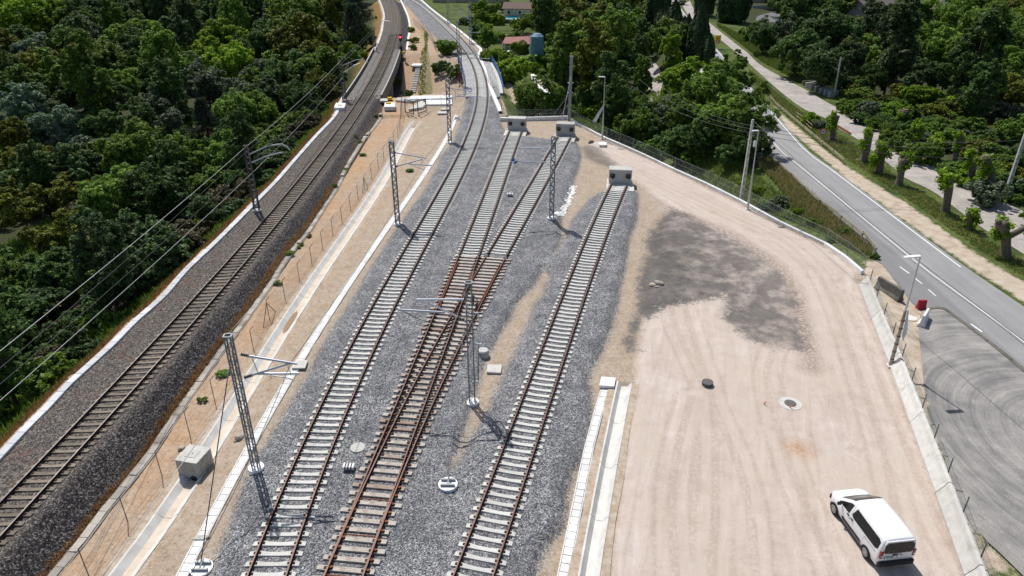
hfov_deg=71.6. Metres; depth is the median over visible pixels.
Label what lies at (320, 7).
broadleaf tree
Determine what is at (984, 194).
bush
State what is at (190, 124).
bush
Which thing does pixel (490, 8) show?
bush
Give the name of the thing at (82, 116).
bush
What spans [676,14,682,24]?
cypress tree
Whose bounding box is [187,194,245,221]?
bush
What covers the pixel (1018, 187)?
bush
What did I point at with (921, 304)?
plastic barrier
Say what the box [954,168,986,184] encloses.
bush
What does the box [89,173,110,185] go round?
broadleaf tree
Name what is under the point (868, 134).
pollarded plane tree
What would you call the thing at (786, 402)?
manhole
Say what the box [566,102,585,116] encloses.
bush
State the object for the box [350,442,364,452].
ground cover plate
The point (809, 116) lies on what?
bush
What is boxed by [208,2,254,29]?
broadleaf tree
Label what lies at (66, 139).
broadleaf tree
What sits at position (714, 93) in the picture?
broadleaf tree
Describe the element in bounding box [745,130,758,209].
street lamp
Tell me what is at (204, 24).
broadleaf tree
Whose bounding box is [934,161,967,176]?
bush
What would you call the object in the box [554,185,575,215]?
lime spill
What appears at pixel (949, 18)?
broadleaf tree
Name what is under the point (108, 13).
broadleaf tree
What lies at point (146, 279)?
broadleaf tree
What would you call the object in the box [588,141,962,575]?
gravel yard
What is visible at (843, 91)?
bush
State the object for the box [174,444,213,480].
concrete chamber
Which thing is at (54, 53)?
broadleaf tree
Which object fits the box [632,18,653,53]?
broadleaf tree
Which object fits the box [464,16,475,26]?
bush
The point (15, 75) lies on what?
broadleaf tree
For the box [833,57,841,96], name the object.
concrete pole
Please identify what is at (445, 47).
bush
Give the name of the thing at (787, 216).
bush
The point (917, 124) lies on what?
pollarded plane tree
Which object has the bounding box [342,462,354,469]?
fouling marker
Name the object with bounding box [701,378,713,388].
manhole
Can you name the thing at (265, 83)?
broadleaf tree
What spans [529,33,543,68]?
tank tower
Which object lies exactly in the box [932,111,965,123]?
bush
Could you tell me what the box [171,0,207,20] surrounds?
broadleaf tree
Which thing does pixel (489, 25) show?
bush
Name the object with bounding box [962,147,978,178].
pollarded plane tree
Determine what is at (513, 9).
house
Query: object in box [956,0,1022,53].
broadleaf tree
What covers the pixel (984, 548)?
wire fence
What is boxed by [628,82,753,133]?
power line
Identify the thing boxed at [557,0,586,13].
broadleaf tree
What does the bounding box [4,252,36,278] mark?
bush
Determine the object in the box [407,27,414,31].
bush
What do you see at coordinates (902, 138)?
bush
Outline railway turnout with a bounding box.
[313,255,511,575]
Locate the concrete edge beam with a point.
(398, 99)
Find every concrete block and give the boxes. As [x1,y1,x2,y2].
[380,98,387,102]
[384,102,394,110]
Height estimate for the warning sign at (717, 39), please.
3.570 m
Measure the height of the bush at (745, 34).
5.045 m
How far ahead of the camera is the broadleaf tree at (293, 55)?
148.12 m
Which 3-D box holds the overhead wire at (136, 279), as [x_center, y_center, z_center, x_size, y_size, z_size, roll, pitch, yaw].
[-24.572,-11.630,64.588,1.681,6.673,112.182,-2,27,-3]
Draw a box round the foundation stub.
[479,347,488,358]
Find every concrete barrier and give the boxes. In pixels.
[801,80,816,85]
[804,81,815,87]
[809,84,815,89]
[813,86,823,91]
[818,86,829,93]
[822,88,833,94]
[827,90,838,96]
[874,276,904,301]
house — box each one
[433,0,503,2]
[502,0,531,16]
[846,0,894,17]
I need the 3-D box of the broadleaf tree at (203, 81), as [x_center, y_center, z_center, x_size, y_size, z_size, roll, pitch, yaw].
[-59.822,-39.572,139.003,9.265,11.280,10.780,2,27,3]
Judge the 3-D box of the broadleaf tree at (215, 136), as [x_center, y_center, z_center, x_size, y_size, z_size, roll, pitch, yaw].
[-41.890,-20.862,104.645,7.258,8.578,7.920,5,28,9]
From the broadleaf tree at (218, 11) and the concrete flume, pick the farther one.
the broadleaf tree at (218, 11)
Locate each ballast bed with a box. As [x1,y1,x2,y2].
[0,0,409,575]
[210,0,638,575]
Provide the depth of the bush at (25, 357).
56.77 m
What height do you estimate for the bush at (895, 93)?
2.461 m
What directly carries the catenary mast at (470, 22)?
on the bare soil
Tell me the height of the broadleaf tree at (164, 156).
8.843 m
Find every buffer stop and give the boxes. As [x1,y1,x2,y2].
[503,116,527,135]
[554,121,575,141]
[606,166,633,191]
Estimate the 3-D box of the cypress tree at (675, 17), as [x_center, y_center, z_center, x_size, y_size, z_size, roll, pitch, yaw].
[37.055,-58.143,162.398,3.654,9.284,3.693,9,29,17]
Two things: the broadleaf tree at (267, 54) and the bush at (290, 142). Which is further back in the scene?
the broadleaf tree at (267, 54)
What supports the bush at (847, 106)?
on the ground at (998, 274)
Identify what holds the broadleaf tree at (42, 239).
on the ground at (998, 274)
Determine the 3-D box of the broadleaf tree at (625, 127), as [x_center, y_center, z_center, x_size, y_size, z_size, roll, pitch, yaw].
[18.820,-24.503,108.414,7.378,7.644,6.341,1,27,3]
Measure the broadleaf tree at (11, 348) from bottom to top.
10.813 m
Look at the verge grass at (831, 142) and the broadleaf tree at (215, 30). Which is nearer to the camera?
the verge grass at (831, 142)
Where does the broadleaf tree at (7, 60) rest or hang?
on the ground at (998, 274)
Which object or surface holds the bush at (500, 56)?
on the ground at (998, 274)
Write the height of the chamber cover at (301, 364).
0.120 m
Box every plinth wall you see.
[500,116,567,120]
[567,117,864,273]
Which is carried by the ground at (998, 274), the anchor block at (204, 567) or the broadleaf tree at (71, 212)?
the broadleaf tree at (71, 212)
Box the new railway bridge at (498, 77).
[457,53,502,95]
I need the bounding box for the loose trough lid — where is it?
[193,535,210,539]
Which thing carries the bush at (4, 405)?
on the ground at (998, 274)
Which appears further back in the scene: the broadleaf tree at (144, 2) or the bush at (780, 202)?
the broadleaf tree at (144, 2)
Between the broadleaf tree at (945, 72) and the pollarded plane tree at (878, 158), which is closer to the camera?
the pollarded plane tree at (878, 158)
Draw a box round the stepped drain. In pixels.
[411,67,420,92]
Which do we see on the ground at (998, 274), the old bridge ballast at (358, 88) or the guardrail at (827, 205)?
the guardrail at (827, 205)
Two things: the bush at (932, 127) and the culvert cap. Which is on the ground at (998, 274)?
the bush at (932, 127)
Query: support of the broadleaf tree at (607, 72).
on the ground at (998, 274)
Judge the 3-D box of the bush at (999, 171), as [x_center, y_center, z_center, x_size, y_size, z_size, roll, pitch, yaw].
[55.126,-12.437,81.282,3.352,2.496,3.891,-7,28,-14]
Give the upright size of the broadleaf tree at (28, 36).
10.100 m
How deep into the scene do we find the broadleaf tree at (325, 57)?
143.85 m
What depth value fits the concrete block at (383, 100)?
116.72 m
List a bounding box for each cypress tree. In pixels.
[644,0,671,24]
[653,7,661,27]
[655,7,664,28]
[666,0,682,23]
[668,12,677,29]
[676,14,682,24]
[680,13,691,57]
[681,20,691,59]
[684,31,688,61]
[685,2,710,57]
[693,30,705,61]
[698,30,709,62]
[700,33,715,64]
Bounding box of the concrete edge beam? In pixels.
[396,97,415,103]
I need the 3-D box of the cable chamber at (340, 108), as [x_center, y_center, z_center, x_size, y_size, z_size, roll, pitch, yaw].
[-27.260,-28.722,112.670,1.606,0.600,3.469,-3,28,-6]
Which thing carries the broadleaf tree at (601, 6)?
on the ground at (998, 274)
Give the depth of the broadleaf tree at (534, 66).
156.95 m
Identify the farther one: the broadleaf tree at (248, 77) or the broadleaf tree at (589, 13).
the broadleaf tree at (589, 13)
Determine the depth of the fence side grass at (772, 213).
85.70 m
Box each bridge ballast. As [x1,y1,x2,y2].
[347,49,398,99]
[459,55,499,96]
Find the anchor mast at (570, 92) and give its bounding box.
[553,56,572,120]
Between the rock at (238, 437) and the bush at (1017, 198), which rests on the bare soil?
the rock at (238, 437)
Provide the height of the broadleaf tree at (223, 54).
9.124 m
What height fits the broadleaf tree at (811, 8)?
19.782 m
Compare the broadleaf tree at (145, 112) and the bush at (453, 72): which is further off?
the bush at (453, 72)
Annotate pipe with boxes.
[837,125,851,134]
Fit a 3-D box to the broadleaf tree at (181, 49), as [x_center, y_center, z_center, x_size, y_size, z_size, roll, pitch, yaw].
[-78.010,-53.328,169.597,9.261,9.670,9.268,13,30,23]
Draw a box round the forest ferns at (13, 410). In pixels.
[0,102,330,433]
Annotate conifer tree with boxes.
[622,3,635,26]
[693,0,715,15]
[715,0,752,22]
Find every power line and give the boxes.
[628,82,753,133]
[643,82,753,129]
[656,81,750,125]
[754,126,1019,142]
[754,129,1023,147]
[754,133,1014,158]
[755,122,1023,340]
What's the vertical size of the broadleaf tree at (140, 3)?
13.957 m
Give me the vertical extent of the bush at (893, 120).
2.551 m
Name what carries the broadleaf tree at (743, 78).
on the ground at (998, 274)
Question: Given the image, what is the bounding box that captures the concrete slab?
[487,364,501,373]
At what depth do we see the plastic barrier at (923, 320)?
53.34 m
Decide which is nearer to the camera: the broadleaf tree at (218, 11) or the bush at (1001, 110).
the bush at (1001, 110)
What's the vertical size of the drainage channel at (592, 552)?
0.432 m
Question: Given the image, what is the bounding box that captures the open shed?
[502,36,530,50]
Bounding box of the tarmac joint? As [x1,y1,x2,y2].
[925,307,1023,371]
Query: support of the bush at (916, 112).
on the ground at (998, 274)
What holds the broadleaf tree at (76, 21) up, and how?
on the ground at (998, 274)
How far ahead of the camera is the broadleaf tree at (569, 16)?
178.46 m
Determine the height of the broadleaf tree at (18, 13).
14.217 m
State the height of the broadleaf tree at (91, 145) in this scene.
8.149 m
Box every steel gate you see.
[404,99,413,114]
[417,99,426,113]
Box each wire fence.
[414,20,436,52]
[487,73,501,107]
[501,108,549,116]
[571,114,867,268]
[870,270,999,575]
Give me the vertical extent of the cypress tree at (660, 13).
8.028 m
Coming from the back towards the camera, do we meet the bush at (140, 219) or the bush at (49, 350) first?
the bush at (140, 219)
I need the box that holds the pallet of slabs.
[599,142,606,146]
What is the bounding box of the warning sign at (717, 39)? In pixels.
[715,35,720,43]
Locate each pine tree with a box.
[185,97,220,137]
[324,20,339,43]
[336,2,376,50]
[342,0,376,23]
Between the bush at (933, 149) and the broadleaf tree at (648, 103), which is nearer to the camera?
the bush at (933, 149)
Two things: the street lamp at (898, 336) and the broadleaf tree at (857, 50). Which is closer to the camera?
the street lamp at (898, 336)
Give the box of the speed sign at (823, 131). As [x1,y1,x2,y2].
[820,128,826,139]
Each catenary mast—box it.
[222,333,298,474]
[243,143,289,212]
[339,59,367,100]
[371,20,392,50]
[388,140,431,225]
[398,280,481,407]
[445,79,481,143]
[446,0,454,23]
[456,21,480,52]
[457,45,489,86]
[458,2,471,43]
[518,136,556,220]
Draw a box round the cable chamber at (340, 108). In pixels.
[334,103,345,110]
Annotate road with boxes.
[630,5,661,101]
[671,0,1023,366]
[683,1,1023,253]
[919,308,1023,575]
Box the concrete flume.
[531,74,547,91]
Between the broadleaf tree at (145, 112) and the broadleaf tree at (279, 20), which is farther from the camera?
the broadleaf tree at (279, 20)
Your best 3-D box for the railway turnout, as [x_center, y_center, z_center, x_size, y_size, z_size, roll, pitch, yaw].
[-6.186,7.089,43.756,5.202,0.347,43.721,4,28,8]
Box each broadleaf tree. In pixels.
[0,0,26,12]
[0,0,53,30]
[0,27,26,52]
[0,45,22,71]
[0,63,41,94]
[0,64,41,96]
[0,82,48,131]
[0,116,42,150]
[0,150,19,187]
[0,150,63,201]
[0,177,45,227]
[0,256,28,287]
[0,291,48,334]
[0,300,35,405]
[1,312,16,339]
[4,146,27,155]
[6,34,40,50]
[8,24,44,42]
[8,139,56,213]
[8,321,39,360]
[10,31,53,57]
[12,42,56,80]
[13,81,68,114]
[15,143,54,153]
[16,0,56,33]
[16,207,91,262]
[20,47,57,57]
[21,0,65,34]
[23,246,85,297]
[25,104,80,146]
[33,318,73,344]
[34,47,66,94]
[41,15,93,59]
[41,142,104,192]
[42,171,91,207]
[49,132,78,148]
[50,10,102,38]
[51,25,113,121]
[52,64,105,115]
[55,0,105,35]
[64,0,118,22]
[64,208,109,236]
[66,8,91,21]
[66,204,135,312]
[67,38,120,67]
[69,134,106,155]
[75,162,149,222]
[78,109,116,140]
[85,134,128,175]
[87,36,143,77]
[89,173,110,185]
[93,207,176,291]
[94,116,165,181]
[96,0,125,28]
[96,76,132,115]
[98,28,129,47]
[100,2,145,35]
[102,92,159,137]
[104,0,142,14]
[104,23,156,63]
[105,69,140,98]
[106,18,139,30]
[115,20,162,60]
[119,155,199,225]
[122,62,156,97]
[130,87,171,120]
[131,62,163,93]
[136,0,151,18]
[137,21,193,93]
[140,0,173,15]
[145,0,172,20]
[146,19,164,29]
[149,58,189,112]
[153,139,192,187]
[154,98,184,136]
[158,11,195,56]
[158,131,206,172]
[162,50,202,84]
[164,46,201,71]
[167,0,202,42]
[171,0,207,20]
[180,57,225,107]
[185,0,207,22]
[187,35,220,67]
[188,164,222,195]
[189,16,208,36]
[197,0,211,25]
[197,17,248,57]
[198,166,238,196]
[200,117,235,158]
[201,36,258,81]
[203,128,257,171]
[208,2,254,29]
[209,0,219,19]
[210,87,257,122]
[215,0,238,17]
[216,11,251,29]
[216,77,250,96]
[219,0,251,37]
[220,47,248,61]
[220,84,259,106]
[222,103,262,177]
[224,132,267,154]
[227,66,262,88]
[229,35,254,59]
[236,90,276,121]
[237,58,271,87]
[238,0,265,31]
[244,96,281,127]
[245,75,295,113]
[247,13,285,57]
[252,8,273,26]
[252,125,270,139]
[258,54,306,103]
[261,44,288,63]
[264,0,281,13]
[265,11,336,60]
[266,8,313,28]
[268,0,320,25]
[278,48,315,84]
[279,75,322,111]
[293,45,348,82]
[297,3,323,23]
[297,39,339,72]
[300,79,325,99]
[303,65,339,100]
[312,22,343,53]
[318,0,346,22]
[321,0,343,26]
[322,0,346,26]
[337,41,363,66]
[346,23,374,50]
[469,20,485,41]
[472,9,490,23]
[477,26,498,49]
[506,30,522,36]
[508,51,518,62]
[510,40,526,55]
[511,13,532,32]
[514,69,564,116]
[526,0,561,31]
[529,62,543,74]
[530,0,559,50]
[545,18,585,80]
[550,9,596,46]
[551,50,586,95]
[552,7,577,26]
[555,90,571,115]
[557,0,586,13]
[569,18,618,97]
[574,9,622,42]
[574,84,597,107]
[575,25,620,50]
[578,1,618,27]
[580,0,616,10]
[586,0,613,12]
[589,50,634,129]
[598,73,633,128]
[599,6,635,65]
[606,0,631,8]
[611,102,658,146]
[612,45,641,76]
[616,2,642,10]
[618,86,646,109]
[619,7,638,49]
[622,101,635,119]
[626,24,653,43]
[630,0,643,10]
[632,0,646,16]
[632,13,652,22]
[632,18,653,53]
[633,33,649,72]
[633,54,653,98]
[635,96,652,114]
[643,117,674,141]
[644,16,687,60]
[652,62,697,94]
[652,94,684,129]
[652,124,693,166]
[658,29,682,68]
[664,85,708,128]
[677,117,722,153]
[679,56,705,83]
[681,62,743,112]
[691,93,748,142]
[702,53,740,85]
[707,61,770,107]
[710,90,781,143]
[728,49,748,69]
[729,126,775,164]
[748,14,780,52]
[767,0,781,13]
[767,28,820,74]
[773,12,798,38]
[775,0,838,23]
[792,7,851,50]
[798,36,852,87]
[807,0,826,12]
[817,15,865,47]
[829,33,869,70]
[836,0,857,14]
[836,35,868,67]
[856,62,867,76]
[858,62,893,90]
[860,0,889,45]
[864,43,891,63]
[871,0,925,94]
[878,39,919,83]
[885,0,922,18]
[903,56,943,85]
[914,20,960,58]
[915,0,968,38]
[924,25,974,63]
[927,57,969,90]
[932,0,978,28]
[946,3,1012,97]
[946,28,972,62]
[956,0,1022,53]
[956,58,1008,116]
[960,0,998,14]
[990,17,1023,69]
[991,45,1023,77]
[991,72,1023,106]
[993,113,1023,148]
[997,5,1023,21]
[1000,0,1023,10]
[1014,6,1023,46]
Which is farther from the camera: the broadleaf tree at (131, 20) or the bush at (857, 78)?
the broadleaf tree at (131, 20)
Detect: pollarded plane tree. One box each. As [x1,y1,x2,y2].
[826,110,839,139]
[857,127,873,161]
[868,139,892,173]
[893,151,914,185]
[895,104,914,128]
[910,118,925,149]
[927,132,944,146]
[935,167,955,212]
[951,130,965,160]
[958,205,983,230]
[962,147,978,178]
[972,153,995,187]
[988,213,1023,257]
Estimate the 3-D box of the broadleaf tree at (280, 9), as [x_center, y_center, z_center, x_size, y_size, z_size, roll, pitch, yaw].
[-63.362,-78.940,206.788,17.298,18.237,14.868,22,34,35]
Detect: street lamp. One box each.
[599,76,604,139]
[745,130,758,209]
[885,255,921,368]
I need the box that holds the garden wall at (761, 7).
[751,5,773,9]
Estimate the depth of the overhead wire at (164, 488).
30.35 m
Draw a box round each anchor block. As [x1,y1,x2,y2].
[189,559,213,575]
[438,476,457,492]
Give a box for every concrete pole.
[739,119,753,198]
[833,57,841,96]
[1007,134,1023,185]
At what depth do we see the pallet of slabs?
93.78 m
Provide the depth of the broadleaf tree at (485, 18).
223.06 m
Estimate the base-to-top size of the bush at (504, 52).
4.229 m
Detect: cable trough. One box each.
[0,0,384,460]
[48,113,382,575]
[176,115,457,575]
[420,0,500,110]
[557,388,607,575]
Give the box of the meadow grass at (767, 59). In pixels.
[716,23,816,83]
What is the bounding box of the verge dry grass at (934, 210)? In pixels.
[756,76,1023,272]
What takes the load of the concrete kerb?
on the old ballast bed at (53, 522)
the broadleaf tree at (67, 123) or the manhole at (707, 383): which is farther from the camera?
the broadleaf tree at (67, 123)
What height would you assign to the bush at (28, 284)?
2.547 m
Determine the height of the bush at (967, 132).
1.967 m
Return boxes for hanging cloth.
[592,104,604,121]
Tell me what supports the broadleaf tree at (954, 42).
on the ground at (998, 274)
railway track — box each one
[0,0,398,545]
[241,0,489,575]
[446,183,629,575]
[456,130,523,256]
[485,136,573,255]
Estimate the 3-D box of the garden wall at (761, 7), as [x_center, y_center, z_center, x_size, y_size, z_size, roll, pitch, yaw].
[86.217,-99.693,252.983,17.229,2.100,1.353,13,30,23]
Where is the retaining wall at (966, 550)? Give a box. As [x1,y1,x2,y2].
[858,276,988,575]
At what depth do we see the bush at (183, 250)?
64.39 m
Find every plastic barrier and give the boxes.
[915,300,926,309]
[917,308,929,327]
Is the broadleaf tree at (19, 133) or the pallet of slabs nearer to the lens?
the pallet of slabs
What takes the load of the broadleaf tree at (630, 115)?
on the ground at (998, 274)
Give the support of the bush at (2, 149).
on the ground at (998, 274)
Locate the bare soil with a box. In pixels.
[0,0,962,575]
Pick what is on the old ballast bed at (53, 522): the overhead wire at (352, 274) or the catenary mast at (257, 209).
the catenary mast at (257, 209)
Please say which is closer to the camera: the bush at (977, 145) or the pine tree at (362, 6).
the bush at (977, 145)
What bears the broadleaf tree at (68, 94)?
on the ground at (998, 274)
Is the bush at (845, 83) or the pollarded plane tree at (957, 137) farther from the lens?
the bush at (845, 83)
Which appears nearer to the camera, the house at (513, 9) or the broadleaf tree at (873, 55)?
the broadleaf tree at (873, 55)
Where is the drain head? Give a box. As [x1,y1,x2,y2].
[411,63,421,66]
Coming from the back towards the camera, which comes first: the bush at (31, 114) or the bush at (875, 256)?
the bush at (31, 114)
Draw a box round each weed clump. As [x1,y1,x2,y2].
[196,396,206,402]
[214,369,229,377]
[272,280,281,285]
[285,250,294,254]
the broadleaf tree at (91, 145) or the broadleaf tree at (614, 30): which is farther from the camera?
the broadleaf tree at (614, 30)
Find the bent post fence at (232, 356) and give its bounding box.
[78,112,401,575]
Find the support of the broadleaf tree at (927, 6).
on the ground at (998, 274)
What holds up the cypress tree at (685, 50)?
on the ground at (998, 274)
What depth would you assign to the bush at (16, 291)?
66.08 m
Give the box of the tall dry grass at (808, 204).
[756,154,873,255]
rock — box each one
[177,445,184,450]
[234,434,243,440]
[654,280,663,285]
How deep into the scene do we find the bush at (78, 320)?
61.28 m
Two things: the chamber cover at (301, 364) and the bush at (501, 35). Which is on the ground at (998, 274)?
the bush at (501, 35)
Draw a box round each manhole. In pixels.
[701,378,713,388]
[779,397,801,409]
[908,315,916,321]
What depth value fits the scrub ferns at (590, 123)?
122.35 m
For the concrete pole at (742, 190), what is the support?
on the ground at (998, 274)
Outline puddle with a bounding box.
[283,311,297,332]
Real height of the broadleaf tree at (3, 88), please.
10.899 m
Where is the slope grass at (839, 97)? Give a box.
[796,61,875,117]
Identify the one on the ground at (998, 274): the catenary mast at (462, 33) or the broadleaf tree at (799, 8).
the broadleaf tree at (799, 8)
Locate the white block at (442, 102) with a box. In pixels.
[426,99,451,105]
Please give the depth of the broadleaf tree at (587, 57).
122.94 m
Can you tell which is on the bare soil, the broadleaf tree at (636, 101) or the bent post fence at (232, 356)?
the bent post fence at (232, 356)
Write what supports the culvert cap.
on the bare soil
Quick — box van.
[829,488,916,566]
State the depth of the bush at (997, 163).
85.15 m
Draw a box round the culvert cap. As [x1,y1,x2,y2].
[410,95,451,101]
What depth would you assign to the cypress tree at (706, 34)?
146.03 m
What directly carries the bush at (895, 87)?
on the ground at (998, 274)
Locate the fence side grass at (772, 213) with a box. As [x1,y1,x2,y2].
[673,154,855,248]
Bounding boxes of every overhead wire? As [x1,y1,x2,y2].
[0,64,340,367]
[0,73,328,350]
[0,73,340,383]
[0,77,342,400]
[102,390,233,575]
[189,365,289,575]
[229,83,443,332]
[291,160,423,361]
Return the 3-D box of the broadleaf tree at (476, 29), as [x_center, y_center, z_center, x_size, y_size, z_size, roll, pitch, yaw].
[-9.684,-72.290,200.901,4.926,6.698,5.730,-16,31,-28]
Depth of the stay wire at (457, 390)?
39.03 m
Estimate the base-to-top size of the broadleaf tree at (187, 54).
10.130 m
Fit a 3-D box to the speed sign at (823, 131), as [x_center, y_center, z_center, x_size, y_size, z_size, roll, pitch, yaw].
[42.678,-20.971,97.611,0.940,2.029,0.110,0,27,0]
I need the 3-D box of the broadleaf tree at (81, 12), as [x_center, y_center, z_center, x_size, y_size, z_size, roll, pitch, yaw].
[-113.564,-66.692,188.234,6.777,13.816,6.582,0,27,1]
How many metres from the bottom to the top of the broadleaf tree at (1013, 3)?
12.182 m
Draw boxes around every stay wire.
[200,369,228,562]
[448,300,466,476]
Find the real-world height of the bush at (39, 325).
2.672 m
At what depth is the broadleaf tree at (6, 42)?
172.90 m
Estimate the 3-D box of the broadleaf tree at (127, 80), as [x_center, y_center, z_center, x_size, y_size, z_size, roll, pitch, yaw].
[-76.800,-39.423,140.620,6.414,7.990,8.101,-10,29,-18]
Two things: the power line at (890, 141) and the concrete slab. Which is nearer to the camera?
the concrete slab
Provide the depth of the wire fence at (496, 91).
120.01 m
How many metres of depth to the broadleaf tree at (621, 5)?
216.15 m
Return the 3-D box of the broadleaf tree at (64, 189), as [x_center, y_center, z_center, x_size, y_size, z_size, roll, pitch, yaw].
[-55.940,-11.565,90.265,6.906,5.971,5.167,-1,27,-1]
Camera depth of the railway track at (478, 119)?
47.73 m
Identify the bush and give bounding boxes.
[0,145,4,162]
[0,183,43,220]
[0,243,15,271]
[0,280,25,312]
[0,352,78,398]
[0,362,38,409]
[0,398,10,429]
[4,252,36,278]
[4,284,76,322]
[18,351,35,365]
[23,280,43,291]
[24,112,55,143]
[33,342,74,359]
[33,343,68,365]
[36,322,63,346]
[50,326,103,365]
[55,298,82,314]
[59,308,82,325]
[62,199,78,215]
[63,317,102,341]
[75,114,126,136]
[78,309,123,339]
[80,283,131,311]
[81,267,100,289]
[81,295,112,317]
[97,287,146,311]
[125,216,154,243]
[143,231,196,267]
[147,7,174,20]
[147,159,158,168]
[163,227,207,253]
[166,218,216,235]
[172,127,187,135]
[179,202,215,219]
[181,109,196,125]
[181,121,197,132]
[181,133,198,139]
[182,170,202,180]
[184,174,203,190]
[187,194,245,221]
[189,122,218,138]
[190,148,209,164]
[205,178,257,205]
[222,168,275,189]
[252,122,278,130]
[254,149,290,170]
[263,144,290,166]
[265,136,296,151]
[266,127,284,138]
[272,116,285,127]
[274,134,297,143]
[280,120,306,133]
[285,108,317,124]
[285,123,308,140]
[298,114,321,129]
[299,100,329,114]
[302,113,320,121]
[335,25,348,32]
[359,51,368,57]
[393,78,402,84]
[400,90,412,96]
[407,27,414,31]
[408,44,417,49]
[409,37,419,42]
[430,60,450,73]
[434,39,457,54]
[446,64,461,76]
[458,18,467,24]
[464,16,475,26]
[469,3,478,11]
[474,21,492,30]
[476,0,500,13]
[479,49,498,59]
[479,50,506,62]
[489,13,505,24]
[493,48,509,58]
[495,31,505,42]
[497,0,511,11]
[497,57,532,83]
[513,84,535,96]
[526,46,560,67]
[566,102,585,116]
[581,105,600,119]
[607,125,622,141]
[634,138,658,158]
[679,151,704,165]
[714,144,749,165]
[737,26,757,39]
[752,186,766,193]
[756,201,772,211]
[766,195,788,209]
[782,212,795,220]
[792,208,803,214]
[799,111,820,124]
[806,218,823,225]
[811,119,825,127]
[822,9,853,23]
[825,236,835,241]
[832,77,853,89]
[835,98,861,115]
[838,227,854,233]
[840,85,855,98]
[845,87,875,99]
[848,111,871,124]
[854,76,861,84]
[855,101,881,115]
[856,99,885,111]
[861,94,877,101]
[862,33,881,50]
[864,118,881,129]
[869,252,880,259]
[872,112,894,126]
[876,107,893,115]
[877,93,894,102]
[878,128,913,152]
[879,121,896,133]
[884,117,897,124]
[885,101,904,109]
[886,103,913,115]
[887,97,907,106]
[889,83,907,90]
[889,90,902,98]
[895,120,925,135]
[897,84,945,107]
[904,108,919,116]
[904,142,944,165]
[907,104,923,115]
[913,132,933,141]
[918,87,962,103]
[919,103,951,117]
[920,116,932,122]
[924,117,964,129]
[924,122,938,134]
[930,123,951,134]
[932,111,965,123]
[934,97,973,117]
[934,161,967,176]
[940,128,979,141]
[943,141,953,151]
[946,157,965,168]
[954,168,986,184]
[955,129,972,135]
[957,117,990,131]
[958,139,992,158]
[963,178,1013,207]
[971,129,1006,144]
[976,168,1009,181]
[979,100,1023,125]
[980,137,999,144]
[980,142,1015,162]
[992,160,1005,169]
[996,162,1023,183]
[996,172,1023,196]
[1001,193,1023,203]
[1002,146,1023,167]
[1016,178,1023,183]
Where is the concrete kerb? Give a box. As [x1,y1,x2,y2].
[400,0,410,48]
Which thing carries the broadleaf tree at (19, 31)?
on the ground at (998, 274)
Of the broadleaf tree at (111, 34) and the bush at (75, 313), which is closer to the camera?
the bush at (75, 313)
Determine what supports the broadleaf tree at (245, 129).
on the ground at (998, 274)
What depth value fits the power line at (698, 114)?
88.61 m
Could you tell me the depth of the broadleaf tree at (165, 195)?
81.03 m
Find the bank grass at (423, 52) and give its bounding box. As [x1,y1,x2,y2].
[417,28,428,94]
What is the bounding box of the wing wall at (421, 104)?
[409,99,424,111]
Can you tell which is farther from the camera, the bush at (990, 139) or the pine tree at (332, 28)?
the pine tree at (332, 28)
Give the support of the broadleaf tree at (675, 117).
on the ground at (998, 274)
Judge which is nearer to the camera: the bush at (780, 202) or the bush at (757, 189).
the bush at (780, 202)
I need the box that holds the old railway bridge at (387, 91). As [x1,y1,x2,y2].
[343,47,400,98]
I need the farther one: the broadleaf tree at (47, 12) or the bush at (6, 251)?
the broadleaf tree at (47, 12)
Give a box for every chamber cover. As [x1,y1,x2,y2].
[292,360,307,368]
[599,377,615,387]
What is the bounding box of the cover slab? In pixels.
[437,111,447,114]
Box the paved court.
[756,12,779,21]
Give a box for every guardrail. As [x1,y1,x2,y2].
[769,95,844,164]
[769,154,863,238]
[862,230,876,252]
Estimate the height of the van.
2.052 m
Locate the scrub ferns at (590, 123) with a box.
[492,86,748,160]
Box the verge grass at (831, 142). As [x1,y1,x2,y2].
[749,70,1023,275]
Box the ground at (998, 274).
[0,0,1023,575]
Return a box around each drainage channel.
[99,121,423,575]
[567,381,638,575]
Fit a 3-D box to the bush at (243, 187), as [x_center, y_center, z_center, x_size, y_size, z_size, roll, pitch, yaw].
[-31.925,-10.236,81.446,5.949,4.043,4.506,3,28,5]
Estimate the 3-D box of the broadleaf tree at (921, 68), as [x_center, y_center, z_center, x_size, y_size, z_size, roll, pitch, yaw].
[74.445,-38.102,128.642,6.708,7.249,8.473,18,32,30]
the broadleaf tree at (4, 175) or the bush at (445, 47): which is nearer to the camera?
the broadleaf tree at (4, 175)
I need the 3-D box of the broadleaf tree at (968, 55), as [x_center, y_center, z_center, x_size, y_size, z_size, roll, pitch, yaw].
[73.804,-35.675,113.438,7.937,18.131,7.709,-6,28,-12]
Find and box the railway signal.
[398,34,404,53]
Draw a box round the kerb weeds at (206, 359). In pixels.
[36,186,334,575]
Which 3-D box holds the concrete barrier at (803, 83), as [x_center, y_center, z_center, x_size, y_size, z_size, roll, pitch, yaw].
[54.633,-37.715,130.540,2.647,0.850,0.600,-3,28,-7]
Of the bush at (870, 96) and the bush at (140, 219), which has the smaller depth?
the bush at (140, 219)
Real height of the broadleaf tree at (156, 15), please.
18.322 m

